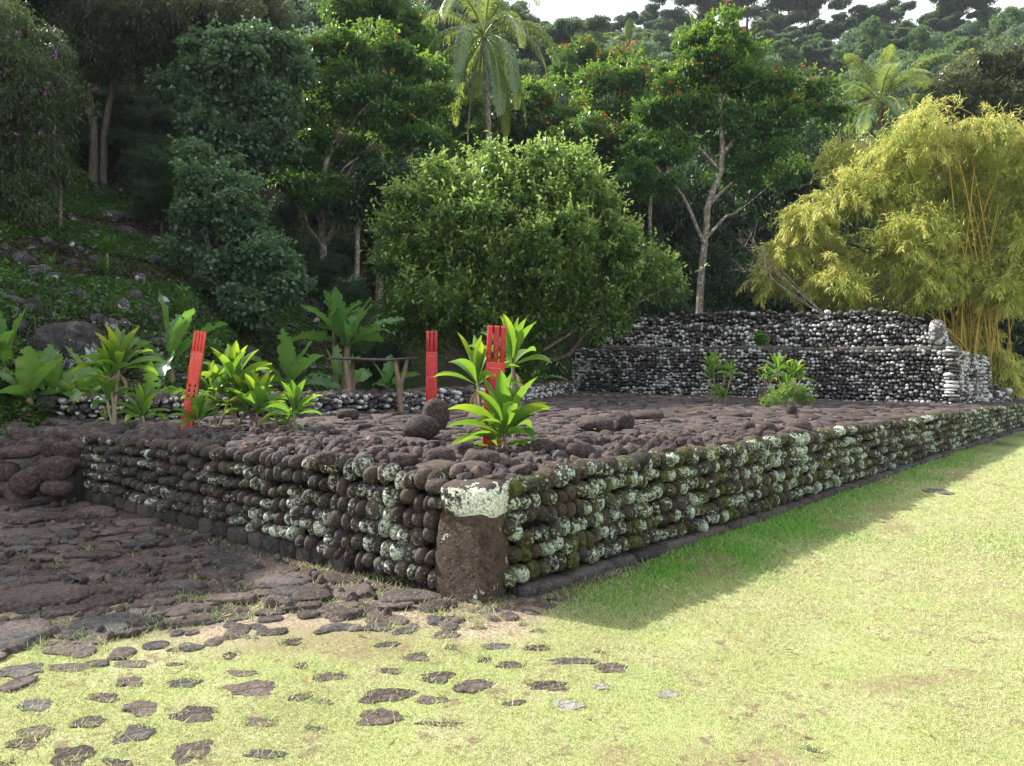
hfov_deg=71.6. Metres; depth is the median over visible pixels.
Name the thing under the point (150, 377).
banana plant
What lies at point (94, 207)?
ground cover
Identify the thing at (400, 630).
ground stone
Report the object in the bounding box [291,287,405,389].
banana plant
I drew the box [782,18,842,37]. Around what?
umbrella tree
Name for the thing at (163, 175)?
shade tree
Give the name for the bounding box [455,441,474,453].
boulder
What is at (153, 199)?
shade tree
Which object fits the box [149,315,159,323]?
slope rock
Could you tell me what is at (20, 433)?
stone bank
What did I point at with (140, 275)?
slope rock
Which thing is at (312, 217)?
shade tree
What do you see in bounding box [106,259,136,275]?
leaf tuft
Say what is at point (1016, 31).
hillside tree
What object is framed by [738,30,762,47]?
hillside tree
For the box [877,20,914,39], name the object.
umbrella tree
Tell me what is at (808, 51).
umbrella tree
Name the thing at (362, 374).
banana plant
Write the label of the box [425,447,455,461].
boulder
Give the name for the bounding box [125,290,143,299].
slope rock
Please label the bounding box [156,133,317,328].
shrubby tree
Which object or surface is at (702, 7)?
umbrella tree
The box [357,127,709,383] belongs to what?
bushy tree
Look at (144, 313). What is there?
leaf tuft
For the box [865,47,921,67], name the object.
hillside tree
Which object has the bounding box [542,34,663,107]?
tulip tree
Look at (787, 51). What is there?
hillside tree
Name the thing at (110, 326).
leaf tuft
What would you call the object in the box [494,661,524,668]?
ground stone
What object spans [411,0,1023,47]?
sky
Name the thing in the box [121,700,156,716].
ground stone
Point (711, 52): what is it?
tulip tree
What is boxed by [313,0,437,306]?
tulip tree
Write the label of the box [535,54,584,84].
hillside tree
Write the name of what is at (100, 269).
leaf tuft
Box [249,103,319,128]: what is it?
hillside tree
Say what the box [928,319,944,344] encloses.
standing stone
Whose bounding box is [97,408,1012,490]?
platform ground
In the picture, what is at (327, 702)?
ground stone
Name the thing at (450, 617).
ground stone
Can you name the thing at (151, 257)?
slope rock
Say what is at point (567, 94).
hillside tree
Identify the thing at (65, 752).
ground stone
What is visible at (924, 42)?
hillside tree
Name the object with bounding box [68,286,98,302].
leaf tuft
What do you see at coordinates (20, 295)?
leaf tuft
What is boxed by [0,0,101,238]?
flowering tree
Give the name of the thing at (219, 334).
spear plant
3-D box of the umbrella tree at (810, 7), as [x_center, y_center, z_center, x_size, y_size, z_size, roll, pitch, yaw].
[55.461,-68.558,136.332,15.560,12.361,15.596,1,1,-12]
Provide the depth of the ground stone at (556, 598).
4.96 m
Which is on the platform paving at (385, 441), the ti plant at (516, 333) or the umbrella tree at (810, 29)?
the ti plant at (516, 333)
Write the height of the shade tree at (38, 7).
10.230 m
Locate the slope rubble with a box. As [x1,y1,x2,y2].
[0,155,331,421]
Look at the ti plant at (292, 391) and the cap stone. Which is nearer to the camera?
the cap stone
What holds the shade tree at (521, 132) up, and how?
on the hillside
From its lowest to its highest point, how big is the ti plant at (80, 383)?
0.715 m
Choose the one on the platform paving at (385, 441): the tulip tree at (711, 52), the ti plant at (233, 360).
the ti plant at (233, 360)
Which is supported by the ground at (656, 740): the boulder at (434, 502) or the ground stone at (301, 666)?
the ground stone at (301, 666)
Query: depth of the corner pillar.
4.88 m
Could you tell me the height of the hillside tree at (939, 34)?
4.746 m
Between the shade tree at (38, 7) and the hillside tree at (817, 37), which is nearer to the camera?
the shade tree at (38, 7)
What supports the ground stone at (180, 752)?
on the ground at (656, 740)
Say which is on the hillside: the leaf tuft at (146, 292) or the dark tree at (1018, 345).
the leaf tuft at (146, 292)
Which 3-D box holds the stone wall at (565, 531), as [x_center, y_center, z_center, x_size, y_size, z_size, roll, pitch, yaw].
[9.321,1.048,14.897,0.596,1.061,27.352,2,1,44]
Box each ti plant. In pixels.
[57,371,100,411]
[70,324,167,424]
[95,408,111,421]
[112,383,169,423]
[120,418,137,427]
[166,391,220,427]
[179,340,271,425]
[203,368,287,426]
[219,370,286,427]
[259,401,295,427]
[262,379,321,431]
[434,332,522,430]
[446,370,549,449]
[469,314,551,438]
[699,350,737,401]
[706,360,743,402]
[756,352,794,404]
[773,358,816,405]
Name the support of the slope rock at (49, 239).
on the hillside
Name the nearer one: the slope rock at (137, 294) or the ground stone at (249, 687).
the ground stone at (249, 687)
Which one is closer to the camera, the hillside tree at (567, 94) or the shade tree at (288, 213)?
the shade tree at (288, 213)
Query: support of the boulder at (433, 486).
on the stone wall at (283, 503)
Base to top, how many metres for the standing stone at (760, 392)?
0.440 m
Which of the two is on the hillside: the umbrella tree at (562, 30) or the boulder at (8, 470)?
the umbrella tree at (562, 30)
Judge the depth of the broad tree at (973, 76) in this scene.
42.74 m
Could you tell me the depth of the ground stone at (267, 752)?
2.93 m
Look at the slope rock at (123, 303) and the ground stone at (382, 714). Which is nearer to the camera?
the ground stone at (382, 714)
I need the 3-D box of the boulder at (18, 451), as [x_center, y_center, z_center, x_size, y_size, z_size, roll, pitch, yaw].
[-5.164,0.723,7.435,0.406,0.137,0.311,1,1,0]
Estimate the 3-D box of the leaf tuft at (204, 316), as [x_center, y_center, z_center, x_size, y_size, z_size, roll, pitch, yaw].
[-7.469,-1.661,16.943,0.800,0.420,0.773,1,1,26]
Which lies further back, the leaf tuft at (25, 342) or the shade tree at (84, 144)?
the shade tree at (84, 144)
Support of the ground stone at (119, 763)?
on the ground at (656, 740)
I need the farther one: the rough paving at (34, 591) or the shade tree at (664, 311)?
the shade tree at (664, 311)
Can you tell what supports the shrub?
on the platform paving at (385, 441)
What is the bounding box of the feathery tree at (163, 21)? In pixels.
[9,0,301,183]
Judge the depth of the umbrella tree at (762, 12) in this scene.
140.89 m
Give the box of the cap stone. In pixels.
[441,477,508,517]
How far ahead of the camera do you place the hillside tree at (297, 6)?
82.91 m
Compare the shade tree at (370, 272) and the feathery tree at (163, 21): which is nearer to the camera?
the feathery tree at (163, 21)
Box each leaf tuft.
[0,247,24,261]
[0,275,25,289]
[1,241,29,254]
[1,307,42,329]
[6,317,29,330]
[10,315,36,335]
[18,284,53,304]
[18,324,44,348]
[22,306,59,325]
[26,266,61,285]
[30,301,51,316]
[31,250,75,266]
[36,273,58,288]
[42,237,69,251]
[44,238,65,251]
[50,240,84,255]
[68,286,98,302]
[70,302,108,320]
[81,262,113,274]
[90,318,130,333]
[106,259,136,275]
[129,306,151,319]
[131,287,158,298]
[142,305,162,319]
[149,319,163,329]
[151,336,176,355]
[170,275,195,287]
[197,305,219,320]
[206,292,216,305]
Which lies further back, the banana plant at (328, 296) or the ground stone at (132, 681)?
the banana plant at (328, 296)
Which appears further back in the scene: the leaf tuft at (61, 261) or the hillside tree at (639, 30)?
the hillside tree at (639, 30)
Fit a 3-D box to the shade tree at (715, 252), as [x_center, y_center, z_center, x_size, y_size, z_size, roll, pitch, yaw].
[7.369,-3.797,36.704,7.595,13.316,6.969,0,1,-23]
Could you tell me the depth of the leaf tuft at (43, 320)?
11.80 m
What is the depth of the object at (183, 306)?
15.39 m
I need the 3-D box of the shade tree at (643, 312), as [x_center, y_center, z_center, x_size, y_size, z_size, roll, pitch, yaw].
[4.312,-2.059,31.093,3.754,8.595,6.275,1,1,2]
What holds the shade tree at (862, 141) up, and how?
on the ground at (656, 740)
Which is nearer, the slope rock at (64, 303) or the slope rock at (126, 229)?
the slope rock at (64, 303)
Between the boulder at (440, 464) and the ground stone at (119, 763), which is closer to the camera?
the ground stone at (119, 763)
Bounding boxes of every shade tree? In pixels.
[3,0,60,99]
[12,0,70,30]
[23,105,83,153]
[39,53,79,108]
[58,70,103,108]
[63,95,117,172]
[68,81,105,143]
[80,81,151,126]
[104,86,158,125]
[104,125,178,154]
[108,102,149,166]
[115,102,189,143]
[116,130,173,191]
[123,143,183,236]
[128,143,192,191]
[140,134,200,153]
[148,87,182,133]
[159,105,200,137]
[263,218,319,273]
[267,193,304,239]
[305,195,343,223]
[306,251,353,307]
[318,270,374,344]
[327,229,376,275]
[344,160,467,269]
[350,324,419,390]
[365,260,399,296]
[405,90,560,271]
[560,96,697,258]
[577,263,659,348]
[590,293,681,348]
[599,193,740,298]
[613,174,741,266]
[633,226,726,317]
[659,160,808,313]
[661,141,734,251]
[683,238,763,315]
[718,81,879,267]
[726,194,851,313]
[759,118,896,284]
[809,249,982,325]
[816,271,908,315]
[919,293,1020,346]
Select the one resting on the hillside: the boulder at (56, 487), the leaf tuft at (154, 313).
the leaf tuft at (154, 313)
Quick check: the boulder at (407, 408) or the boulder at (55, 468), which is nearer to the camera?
the boulder at (55, 468)
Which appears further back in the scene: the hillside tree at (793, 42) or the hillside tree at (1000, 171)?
the hillside tree at (793, 42)
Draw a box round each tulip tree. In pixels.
[256,12,467,285]
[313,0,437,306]
[417,36,506,220]
[495,69,593,160]
[529,95,633,347]
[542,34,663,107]
[566,48,658,125]
[606,0,862,313]
[609,103,691,236]
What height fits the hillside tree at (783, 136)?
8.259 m
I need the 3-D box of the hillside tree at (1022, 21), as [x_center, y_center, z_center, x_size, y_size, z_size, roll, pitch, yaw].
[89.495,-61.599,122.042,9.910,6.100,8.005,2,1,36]
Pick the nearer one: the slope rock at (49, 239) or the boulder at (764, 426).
the boulder at (764, 426)
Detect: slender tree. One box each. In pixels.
[46,72,91,226]
[80,11,150,186]
[322,155,415,332]
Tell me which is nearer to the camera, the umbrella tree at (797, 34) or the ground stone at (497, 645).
the ground stone at (497, 645)
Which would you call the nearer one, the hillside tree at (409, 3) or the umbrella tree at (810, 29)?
the hillside tree at (409, 3)
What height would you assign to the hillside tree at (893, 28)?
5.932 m
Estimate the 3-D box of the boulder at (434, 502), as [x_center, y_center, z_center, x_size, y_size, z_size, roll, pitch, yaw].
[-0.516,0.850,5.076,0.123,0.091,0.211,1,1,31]
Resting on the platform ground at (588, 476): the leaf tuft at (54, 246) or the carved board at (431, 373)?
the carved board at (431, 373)
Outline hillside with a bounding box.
[0,44,1019,422]
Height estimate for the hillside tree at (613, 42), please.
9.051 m
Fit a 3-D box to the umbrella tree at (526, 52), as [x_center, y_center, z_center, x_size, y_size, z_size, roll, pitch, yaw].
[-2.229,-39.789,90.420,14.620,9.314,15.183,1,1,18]
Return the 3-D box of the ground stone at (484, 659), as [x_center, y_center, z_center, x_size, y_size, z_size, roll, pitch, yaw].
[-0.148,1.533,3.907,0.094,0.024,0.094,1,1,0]
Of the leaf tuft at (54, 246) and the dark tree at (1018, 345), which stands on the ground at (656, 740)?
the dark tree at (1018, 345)
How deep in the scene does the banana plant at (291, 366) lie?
13.37 m
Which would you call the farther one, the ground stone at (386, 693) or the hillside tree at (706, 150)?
the hillside tree at (706, 150)
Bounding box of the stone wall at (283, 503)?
[80,432,447,588]
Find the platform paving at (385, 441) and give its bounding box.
[37,390,1023,480]
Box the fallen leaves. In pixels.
[14,409,1015,753]
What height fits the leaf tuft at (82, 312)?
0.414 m
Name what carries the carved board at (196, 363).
on the platform ground at (588, 476)
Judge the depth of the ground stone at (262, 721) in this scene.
3.19 m
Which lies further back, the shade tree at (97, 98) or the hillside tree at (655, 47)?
the hillside tree at (655, 47)
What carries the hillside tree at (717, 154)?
on the hillside
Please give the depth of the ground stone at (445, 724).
3.19 m
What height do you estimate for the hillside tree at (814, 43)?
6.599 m
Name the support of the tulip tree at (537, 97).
on the hillside
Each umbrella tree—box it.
[431,4,551,67]
[452,0,521,35]
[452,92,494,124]
[466,7,540,40]
[512,14,612,73]
[610,11,639,31]
[623,29,658,41]
[633,2,689,32]
[640,0,724,26]
[717,0,786,27]
[749,9,806,33]
[755,29,813,54]
[766,0,852,35]
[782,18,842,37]
[785,39,835,73]
[816,11,858,40]
[840,22,896,35]
[843,14,877,27]
[848,0,917,22]
[864,26,913,51]
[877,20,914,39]
[916,0,1002,28]
[923,11,980,33]
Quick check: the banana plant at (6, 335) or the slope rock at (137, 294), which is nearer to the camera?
the banana plant at (6, 335)
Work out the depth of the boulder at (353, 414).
10.29 m
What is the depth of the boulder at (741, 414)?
11.85 m
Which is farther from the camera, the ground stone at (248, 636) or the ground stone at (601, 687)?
the ground stone at (248, 636)
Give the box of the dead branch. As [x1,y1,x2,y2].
[736,218,823,313]
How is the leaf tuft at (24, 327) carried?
on the hillside
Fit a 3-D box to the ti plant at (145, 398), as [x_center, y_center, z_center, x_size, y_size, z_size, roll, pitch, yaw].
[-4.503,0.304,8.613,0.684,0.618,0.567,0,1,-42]
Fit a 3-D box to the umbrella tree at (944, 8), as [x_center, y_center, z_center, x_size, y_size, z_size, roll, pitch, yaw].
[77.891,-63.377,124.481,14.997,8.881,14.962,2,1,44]
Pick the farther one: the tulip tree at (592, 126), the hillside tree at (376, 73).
the hillside tree at (376, 73)
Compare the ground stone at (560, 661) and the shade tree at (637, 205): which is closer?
the ground stone at (560, 661)
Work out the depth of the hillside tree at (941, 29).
128.93 m
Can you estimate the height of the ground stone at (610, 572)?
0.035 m
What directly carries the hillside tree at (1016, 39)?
on the hillside
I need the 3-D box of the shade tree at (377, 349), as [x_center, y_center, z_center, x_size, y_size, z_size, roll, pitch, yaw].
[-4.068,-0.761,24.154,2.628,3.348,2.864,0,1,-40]
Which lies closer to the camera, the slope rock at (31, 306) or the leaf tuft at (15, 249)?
the slope rock at (31, 306)
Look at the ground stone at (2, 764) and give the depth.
2.83 m
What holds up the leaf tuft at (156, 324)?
on the hillside
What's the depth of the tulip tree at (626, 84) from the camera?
40.02 m
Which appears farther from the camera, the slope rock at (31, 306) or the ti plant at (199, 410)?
the slope rock at (31, 306)
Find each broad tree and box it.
[141,10,320,240]
[909,27,1023,263]
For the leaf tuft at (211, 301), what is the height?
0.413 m
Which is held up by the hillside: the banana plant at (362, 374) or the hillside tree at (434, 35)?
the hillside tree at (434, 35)
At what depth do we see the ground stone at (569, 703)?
3.38 m
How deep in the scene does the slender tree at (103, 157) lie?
25.04 m
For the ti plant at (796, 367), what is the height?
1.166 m
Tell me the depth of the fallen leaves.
4.47 m
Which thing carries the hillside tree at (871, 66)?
on the hillside
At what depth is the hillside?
26.67 m
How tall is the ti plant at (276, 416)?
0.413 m
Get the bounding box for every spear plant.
[39,248,70,270]
[89,231,120,276]
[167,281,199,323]
[192,318,232,358]
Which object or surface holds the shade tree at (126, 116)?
on the hillside
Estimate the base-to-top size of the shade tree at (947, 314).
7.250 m
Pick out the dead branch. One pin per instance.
(809, 300)
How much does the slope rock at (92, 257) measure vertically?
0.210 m
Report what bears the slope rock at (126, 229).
on the hillside
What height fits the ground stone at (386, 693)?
0.033 m
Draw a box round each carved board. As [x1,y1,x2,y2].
[180,331,206,429]
[426,331,436,401]
[482,325,505,450]
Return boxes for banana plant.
[0,306,46,370]
[0,330,14,374]
[0,345,73,408]
[34,344,96,401]
[40,346,126,395]
[123,361,185,394]
[124,290,227,382]
[244,328,341,390]
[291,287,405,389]
[304,287,363,390]
[308,345,359,390]
[339,353,371,383]
[372,354,419,389]
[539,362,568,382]
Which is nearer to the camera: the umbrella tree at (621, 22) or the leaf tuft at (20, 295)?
the leaf tuft at (20, 295)
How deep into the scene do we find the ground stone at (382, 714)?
3.24 m
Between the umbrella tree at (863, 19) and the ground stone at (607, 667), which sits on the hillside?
the umbrella tree at (863, 19)
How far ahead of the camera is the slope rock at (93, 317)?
13.18 m
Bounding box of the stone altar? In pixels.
[569,307,1013,403]
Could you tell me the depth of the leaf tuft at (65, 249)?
16.38 m
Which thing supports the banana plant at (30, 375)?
on the hillside
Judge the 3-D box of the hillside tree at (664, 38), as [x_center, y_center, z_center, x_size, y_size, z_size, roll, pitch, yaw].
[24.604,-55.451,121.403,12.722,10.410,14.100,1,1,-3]
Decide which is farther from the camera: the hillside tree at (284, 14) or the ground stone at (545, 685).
the hillside tree at (284, 14)
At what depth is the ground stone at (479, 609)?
4.69 m
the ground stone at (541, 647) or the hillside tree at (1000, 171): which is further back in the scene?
the hillside tree at (1000, 171)
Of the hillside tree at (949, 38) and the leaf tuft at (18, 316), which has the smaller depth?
the leaf tuft at (18, 316)
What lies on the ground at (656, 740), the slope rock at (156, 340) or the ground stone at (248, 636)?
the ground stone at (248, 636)
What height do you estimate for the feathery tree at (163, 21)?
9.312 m
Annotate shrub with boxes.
[758,377,816,406]
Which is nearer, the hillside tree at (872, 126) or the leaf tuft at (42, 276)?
the leaf tuft at (42, 276)
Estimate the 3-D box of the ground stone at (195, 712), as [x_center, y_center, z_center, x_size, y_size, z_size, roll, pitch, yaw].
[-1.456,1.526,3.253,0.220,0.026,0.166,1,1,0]
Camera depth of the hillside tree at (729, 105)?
88.13 m
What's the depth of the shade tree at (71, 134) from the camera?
23.99 m
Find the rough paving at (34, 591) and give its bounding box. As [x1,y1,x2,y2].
[0,498,555,692]
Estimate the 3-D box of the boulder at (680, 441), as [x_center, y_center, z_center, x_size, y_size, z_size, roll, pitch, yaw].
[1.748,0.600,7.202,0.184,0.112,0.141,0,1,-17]
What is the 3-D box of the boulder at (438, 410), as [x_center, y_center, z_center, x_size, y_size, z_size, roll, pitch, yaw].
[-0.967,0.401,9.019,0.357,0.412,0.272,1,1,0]
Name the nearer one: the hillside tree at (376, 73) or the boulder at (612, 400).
the boulder at (612, 400)
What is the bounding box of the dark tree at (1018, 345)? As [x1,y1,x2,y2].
[974,185,1023,394]
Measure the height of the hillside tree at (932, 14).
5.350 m
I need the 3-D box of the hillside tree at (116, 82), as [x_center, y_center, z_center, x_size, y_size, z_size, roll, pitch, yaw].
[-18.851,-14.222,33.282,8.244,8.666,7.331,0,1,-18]
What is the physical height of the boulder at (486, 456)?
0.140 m
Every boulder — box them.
[0,445,40,458]
[0,462,20,481]
[8,466,43,496]
[29,321,103,369]
[37,456,73,480]
[39,438,56,456]
[40,480,73,495]
[51,441,71,456]
[315,451,335,464]
[337,409,358,419]
[358,423,371,428]
[390,453,417,466]
[397,406,410,412]
[403,414,440,440]
[422,398,449,428]
[422,459,457,479]
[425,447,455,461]
[425,478,448,494]
[428,495,442,508]
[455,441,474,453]
[464,450,499,462]
[464,460,491,473]
[503,473,518,483]
[530,439,553,453]
[566,442,593,457]
[578,417,614,431]
[598,400,605,405]
[607,398,617,403]
[615,413,634,429]
[632,410,663,418]
[675,437,693,446]
[725,411,751,416]
[741,422,755,429]
[759,422,775,431]
[786,405,796,414]
[786,419,811,430]
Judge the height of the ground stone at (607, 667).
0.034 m
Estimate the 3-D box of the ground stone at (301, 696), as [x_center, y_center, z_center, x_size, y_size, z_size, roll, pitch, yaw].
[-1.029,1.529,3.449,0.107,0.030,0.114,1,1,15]
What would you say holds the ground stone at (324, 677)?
on the ground at (656, 740)
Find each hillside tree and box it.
[44,42,170,88]
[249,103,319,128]
[269,1,298,34]
[280,0,298,28]
[289,0,309,18]
[293,0,332,34]
[293,87,388,144]
[296,21,369,114]
[301,141,439,179]
[356,67,414,123]
[390,74,432,103]
[397,0,420,22]
[405,122,471,160]
[413,0,426,9]
[414,0,460,23]
[421,21,449,55]
[456,68,494,97]
[467,56,546,90]
[487,39,518,78]
[495,0,530,37]
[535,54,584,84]
[539,90,571,117]
[540,16,581,39]
[558,83,584,101]
[574,30,607,44]
[601,37,632,69]
[602,69,636,103]
[613,26,643,43]
[624,84,693,122]
[625,25,695,63]
[631,40,675,76]
[646,21,669,34]
[655,132,718,171]
[705,128,742,167]
[708,92,740,128]
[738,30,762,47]
[739,130,824,153]
[755,55,785,71]
[763,37,805,73]
[773,39,800,55]
[795,32,822,49]
[797,39,834,67]
[799,64,886,96]
[806,99,894,138]
[821,58,933,116]
[827,26,865,64]
[829,15,893,74]
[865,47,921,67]
[870,65,944,109]
[873,2,906,24]
[874,35,985,89]
[890,18,916,31]
[901,24,942,54]
[916,10,940,37]
[930,31,943,43]
[935,25,952,35]
[937,32,962,54]
[944,20,989,43]
[968,17,1010,39]
[969,5,994,36]
[977,41,1002,51]
[983,143,1015,189]
[984,5,1023,42]
[996,23,1023,42]
[1000,33,1023,46]
[1002,35,1023,48]
[1018,7,1023,22]
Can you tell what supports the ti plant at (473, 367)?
on the platform paving at (385, 441)
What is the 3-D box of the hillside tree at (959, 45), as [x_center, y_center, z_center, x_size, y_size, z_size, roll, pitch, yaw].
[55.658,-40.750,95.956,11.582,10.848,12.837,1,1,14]
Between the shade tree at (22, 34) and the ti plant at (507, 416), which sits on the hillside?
the shade tree at (22, 34)
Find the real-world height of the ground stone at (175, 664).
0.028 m
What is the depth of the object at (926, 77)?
61.01 m
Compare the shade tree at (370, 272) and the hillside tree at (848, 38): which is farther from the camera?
the hillside tree at (848, 38)
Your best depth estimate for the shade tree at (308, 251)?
27.45 m
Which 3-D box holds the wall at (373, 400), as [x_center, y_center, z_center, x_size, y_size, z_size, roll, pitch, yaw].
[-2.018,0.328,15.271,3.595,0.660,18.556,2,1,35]
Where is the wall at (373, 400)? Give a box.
[32,380,578,420]
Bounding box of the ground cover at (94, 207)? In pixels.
[0,140,355,434]
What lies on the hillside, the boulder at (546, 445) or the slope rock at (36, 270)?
the slope rock at (36, 270)
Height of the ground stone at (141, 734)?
0.036 m
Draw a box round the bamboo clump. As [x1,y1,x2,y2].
[736,89,1023,398]
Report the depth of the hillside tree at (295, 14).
71.11 m
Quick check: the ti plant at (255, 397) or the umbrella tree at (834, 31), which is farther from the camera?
the umbrella tree at (834, 31)
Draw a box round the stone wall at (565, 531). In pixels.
[492,402,1023,597]
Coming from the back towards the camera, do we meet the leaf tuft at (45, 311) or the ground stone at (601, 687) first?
the leaf tuft at (45, 311)
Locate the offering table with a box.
[328,357,418,411]
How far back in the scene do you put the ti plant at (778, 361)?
16.17 m
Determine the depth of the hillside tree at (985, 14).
123.50 m
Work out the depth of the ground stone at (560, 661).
3.89 m
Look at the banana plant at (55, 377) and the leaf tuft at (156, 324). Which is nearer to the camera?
the banana plant at (55, 377)
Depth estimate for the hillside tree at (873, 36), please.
110.45 m
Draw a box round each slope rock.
[6,290,15,295]
[22,304,37,313]
[25,268,41,274]
[39,237,54,244]
[45,272,62,279]
[56,301,68,307]
[73,289,87,299]
[87,255,100,261]
[88,313,104,324]
[100,210,125,221]
[101,318,119,328]
[115,225,136,233]
[115,298,130,313]
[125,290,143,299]
[132,273,146,280]
[147,254,162,263]
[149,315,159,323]
[149,337,165,347]
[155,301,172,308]
[240,345,260,356]
[258,366,270,375]
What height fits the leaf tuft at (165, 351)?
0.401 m
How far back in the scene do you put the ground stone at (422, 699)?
3.42 m
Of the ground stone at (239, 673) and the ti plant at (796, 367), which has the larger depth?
the ti plant at (796, 367)
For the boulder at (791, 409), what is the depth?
13.00 m
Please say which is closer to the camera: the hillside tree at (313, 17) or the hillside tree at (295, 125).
the hillside tree at (295, 125)
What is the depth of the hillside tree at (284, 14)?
64.41 m
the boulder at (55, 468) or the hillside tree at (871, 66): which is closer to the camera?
the boulder at (55, 468)
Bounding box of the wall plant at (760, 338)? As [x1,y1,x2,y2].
[753,330,770,346]
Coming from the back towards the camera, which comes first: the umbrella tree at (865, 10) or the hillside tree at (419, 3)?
the umbrella tree at (865, 10)
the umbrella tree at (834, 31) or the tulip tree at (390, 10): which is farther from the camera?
the umbrella tree at (834, 31)
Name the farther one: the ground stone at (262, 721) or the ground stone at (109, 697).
the ground stone at (109, 697)
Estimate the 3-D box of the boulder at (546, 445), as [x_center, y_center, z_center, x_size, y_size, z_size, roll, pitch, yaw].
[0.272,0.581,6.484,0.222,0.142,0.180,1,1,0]
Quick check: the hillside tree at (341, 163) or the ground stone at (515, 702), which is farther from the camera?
the hillside tree at (341, 163)
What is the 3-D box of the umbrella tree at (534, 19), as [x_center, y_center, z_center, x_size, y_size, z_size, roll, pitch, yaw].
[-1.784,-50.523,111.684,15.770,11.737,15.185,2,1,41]
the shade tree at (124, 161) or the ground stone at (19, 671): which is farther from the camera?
the shade tree at (124, 161)
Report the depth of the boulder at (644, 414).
10.97 m
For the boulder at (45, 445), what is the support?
on the boulder at (55, 468)
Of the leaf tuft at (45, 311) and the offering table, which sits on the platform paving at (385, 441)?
the offering table
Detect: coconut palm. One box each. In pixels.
[413,0,560,277]
[603,18,652,57]
[819,44,950,311]
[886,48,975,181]
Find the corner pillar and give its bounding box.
[435,508,509,604]
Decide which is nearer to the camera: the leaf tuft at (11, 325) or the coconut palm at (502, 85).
the leaf tuft at (11, 325)
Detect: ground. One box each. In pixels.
[0,430,1023,765]
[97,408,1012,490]
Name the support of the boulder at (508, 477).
on the platform ground at (588, 476)
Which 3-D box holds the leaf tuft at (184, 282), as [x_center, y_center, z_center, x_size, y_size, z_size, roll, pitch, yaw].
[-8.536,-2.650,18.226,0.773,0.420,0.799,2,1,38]
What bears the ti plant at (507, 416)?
on the platform ground at (588, 476)
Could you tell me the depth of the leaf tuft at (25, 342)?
10.70 m
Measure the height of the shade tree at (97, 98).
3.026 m
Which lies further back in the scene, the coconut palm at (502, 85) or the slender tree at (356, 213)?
the coconut palm at (502, 85)
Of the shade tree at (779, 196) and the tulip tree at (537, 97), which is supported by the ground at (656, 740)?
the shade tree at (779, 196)
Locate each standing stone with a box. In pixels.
[757,387,766,400]
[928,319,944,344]
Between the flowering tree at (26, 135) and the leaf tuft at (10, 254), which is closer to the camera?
the leaf tuft at (10, 254)
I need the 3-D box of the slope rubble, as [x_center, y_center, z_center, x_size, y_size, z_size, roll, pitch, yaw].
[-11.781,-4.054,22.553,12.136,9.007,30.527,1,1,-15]
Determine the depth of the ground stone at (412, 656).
3.92 m
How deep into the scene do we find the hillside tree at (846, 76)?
90.88 m
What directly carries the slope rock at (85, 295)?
on the hillside
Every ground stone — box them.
[0,663,43,677]
[0,760,15,765]
[5,738,40,749]
[14,698,52,711]
[15,724,54,738]
[48,663,92,672]
[50,744,95,765]
[69,715,106,727]
[85,693,119,702]
[102,758,133,765]
[112,723,155,744]
[114,660,147,667]
[115,676,142,686]
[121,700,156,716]
[166,647,182,651]
[166,662,185,666]
[167,678,203,687]
[168,705,214,722]
[171,739,212,765]
[222,652,235,658]
[223,679,274,696]
[227,670,257,676]
[238,634,257,638]
[243,749,286,758]
[245,717,278,726]
[281,638,301,645]
[288,693,312,701]
[293,662,307,668]
[304,725,322,730]
[311,672,346,681]
[316,699,332,704]
[355,708,402,725]
[357,688,418,703]
[358,624,393,631]
[373,641,401,647]
[381,668,400,674]
[391,627,416,635]
[402,652,427,661]
[414,721,463,726]
[417,695,449,703]
[421,671,455,683]
[432,630,460,638]
[443,616,468,619]
[444,644,457,649]
[452,679,495,692]
[469,606,493,614]
[471,625,486,629]
[477,656,491,662]
[480,643,510,649]
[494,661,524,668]
[502,700,525,705]
[522,644,550,650]
[526,680,567,690]
[529,628,544,632]
[546,657,597,664]
[547,594,583,601]
[553,700,585,709]
[592,684,611,689]
[594,662,627,672]
[601,570,620,575]
[658,690,679,697]
[921,488,954,494]
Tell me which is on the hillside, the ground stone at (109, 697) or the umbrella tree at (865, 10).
the umbrella tree at (865, 10)
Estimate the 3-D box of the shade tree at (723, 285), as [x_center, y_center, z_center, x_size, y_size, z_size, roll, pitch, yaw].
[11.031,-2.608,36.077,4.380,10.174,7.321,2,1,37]
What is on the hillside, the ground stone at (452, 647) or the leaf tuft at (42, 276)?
the leaf tuft at (42, 276)
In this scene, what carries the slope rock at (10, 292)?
on the hillside
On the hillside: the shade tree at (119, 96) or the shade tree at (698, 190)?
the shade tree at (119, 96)
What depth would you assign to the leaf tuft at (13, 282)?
12.69 m
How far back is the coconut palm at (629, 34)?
98.38 m
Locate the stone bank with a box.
[0,422,93,502]
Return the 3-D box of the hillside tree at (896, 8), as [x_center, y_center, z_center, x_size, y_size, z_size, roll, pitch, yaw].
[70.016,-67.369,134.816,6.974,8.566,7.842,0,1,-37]
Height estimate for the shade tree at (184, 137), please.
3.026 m
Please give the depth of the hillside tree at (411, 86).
65.46 m
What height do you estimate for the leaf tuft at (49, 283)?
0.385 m
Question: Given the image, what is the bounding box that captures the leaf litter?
[0,156,353,424]
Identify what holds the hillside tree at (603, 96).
on the hillside
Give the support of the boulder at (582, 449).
on the platform paving at (385, 441)
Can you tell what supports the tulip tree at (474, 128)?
on the hillside

